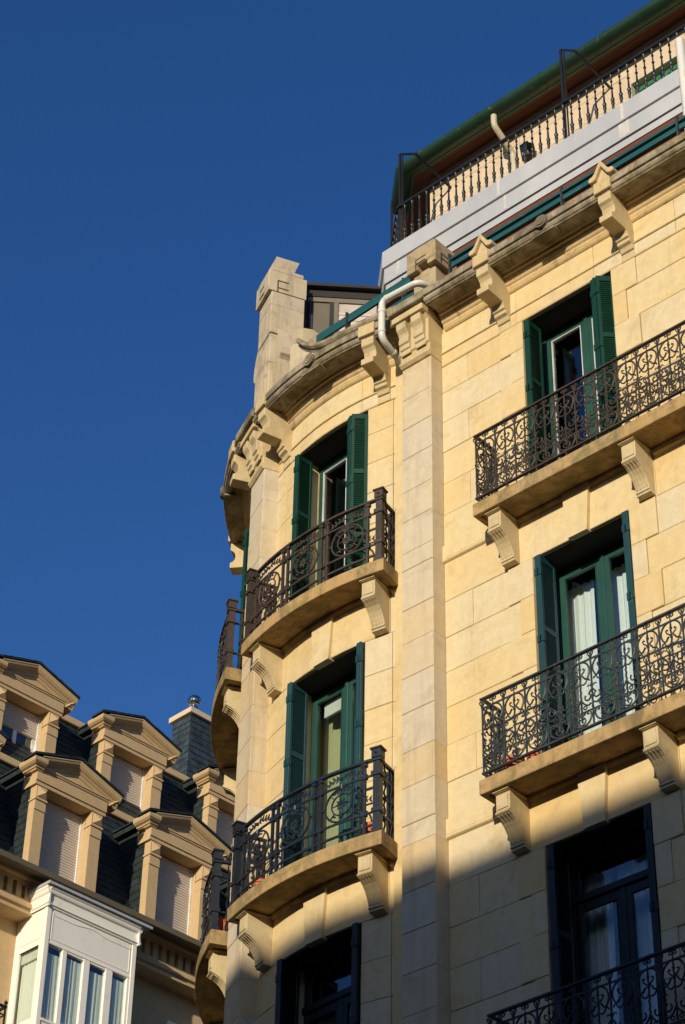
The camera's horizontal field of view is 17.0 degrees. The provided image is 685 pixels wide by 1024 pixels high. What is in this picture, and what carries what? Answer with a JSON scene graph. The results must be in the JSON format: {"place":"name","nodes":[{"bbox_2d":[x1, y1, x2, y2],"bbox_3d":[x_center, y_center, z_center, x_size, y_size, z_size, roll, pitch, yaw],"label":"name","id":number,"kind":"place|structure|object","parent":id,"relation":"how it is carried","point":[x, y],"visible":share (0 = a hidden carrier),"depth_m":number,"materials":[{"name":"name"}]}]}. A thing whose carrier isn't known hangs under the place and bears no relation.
{"place":"outdoors","nodes":[
{"label":"outdoors","id":0,"kind":"place"},
{"bbox_2d":[0,0,651,738],"label":"sky","id":1,"kind":"structure","parent":0,"point":[158,158],"materials":[{"name":"blue"}]},
{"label":"pavement","id":2,"kind":"structure","parent":0,"visible":0},
{"bbox_2d":[0,654,234,1023],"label":"mansard building","id":3,"kind":"structure","parent":2,"relation":"on","point":[116,828],"depth_m":43.42,"materials":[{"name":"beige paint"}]},
{"bbox_2d":[6,880,152,1023],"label":"bay window","id":4,"kind":"structure","parent":3,"relation":"in","point":[74,962],"depth_m":40.97,"materials":[{"name":"white paint"}]},
{"bbox_2d":[195,0,684,1023],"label":"corner building","id":5,"kind":"structure","parent":2,"relation":"on","point":[457,544],"depth_m":25.03,"materials":[{"name":"beige stone"}]},
{"bbox_2d":[218,916,228,930],"bbox_3d":[-1.353,4.672,25.674,0.180,0.240,0.180,-29,-47,33],"label":"flower pot","id":6,"kind":"object","parent":5,"relation":"on","point":[221,921],"visible":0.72,"depth_m":25.65,"materials":[{"name":"ceramic"}]},
{"bbox_2d":[237,527,249,669],"bbox_3d":[-1.160,1.262,28.931,0.243,2.570,0.236,-28,-47,32],"label":"window","id":7,"kind":"structure","parent":5,"relation":"in","point":[246,536],"depth_m":29.14,"materials":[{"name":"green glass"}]},
{"bbox_2d":[251,878,263,886],"bbox_3d":[-0.893,4.081,24.842,0.191,0.160,0.191,-29,-47,33],"label":"flower pot","id":8,"kind":"object","parent":5,"relation":"on","point":[257,881],"visible":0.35,"depth_m":24.81,"materials":[{"name":"ceramic"}]},
{"bbox_2d":[275,922,361,1023],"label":"window","id":9,"kind":"structure","parent":5,"relation":"in","point":[333,966],"depth_m":24.09,"materials":[{"name":"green glass"}]},
{"bbox_2d":[279,641,364,869],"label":"window","id":10,"kind":"structure","parent":5,"relation":"in","point":[337,690],"depth_m":26.01,"materials":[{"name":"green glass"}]},
{"bbox_2d":[289,410,367,601],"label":"window","id":11,"kind":"structure","parent":5,"relation":"in","point":[341,458],"depth_m":28.10,"materials":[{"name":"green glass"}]},
{"bbox_2d":[304,282,381,336],"bbox_3d":[0.310,-1.393,31.308,1.920,2.760,2.000,3,-38,-2],"label":"roof conservatory","id":12,"kind":"object","parent":5,"relation":"on","point":[327,305],"visible":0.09,"depth_m":31.28,"materials":[{"name":"metal"}]},
{"bbox_2d":[361,822,371,833],"bbox_3d":[0.275,3.352,23.912,0.159,0.200,0.159,-29,-47,33],"label":"flower pot","id":13,"kind":"object","parent":5,"relation":"on","point":[368,830],"visible":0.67,"depth_m":23.88,"materials":[{"name":"ceramic"}]},
{"bbox_2d":[503,754,524,768],"bbox_3d":[1.709,2.539,22.811,0.223,0.170,0.223,-29,-47,33],"label":"flower pot","id":14,"kind":"object","parent":5,"relation":"on","point":[514,763],"visible":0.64,"depth_m":22.77,"materials":[{"name":"ceramic"}]},
{"bbox_2d":[527,752,540,759],"bbox_3d":[1.913,2.477,22.692,0.180,0.130,0.180,-29,-47,33],"label":"flower pot","id":15,"kind":"object","parent":5,"relation":"on","point":[533,755],"visible":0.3,"depth_m":22.66,"materials":[{"name":"ceramic"}]},
{"bbox_2d":[523,274,621,474],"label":"window","id":16,"kind":"structure","parent":5,"relation":"in","point":[574,337],"depth_m":26.25,"materials":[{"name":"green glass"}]},
{"bbox_2d":[534,510,643,752],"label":"window","id":17,"kind":"structure","parent":5,"relation":"in","point":[585,591],"depth_m":24.11,"materials":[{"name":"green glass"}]},
{"bbox_2d":[547,803,667,1023],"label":"window","id":18,"kind":"structure","parent":5,"relation":"in","point":[603,890],"depth_m":21.92,"materials":[{"name":"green glass"}]}
]}

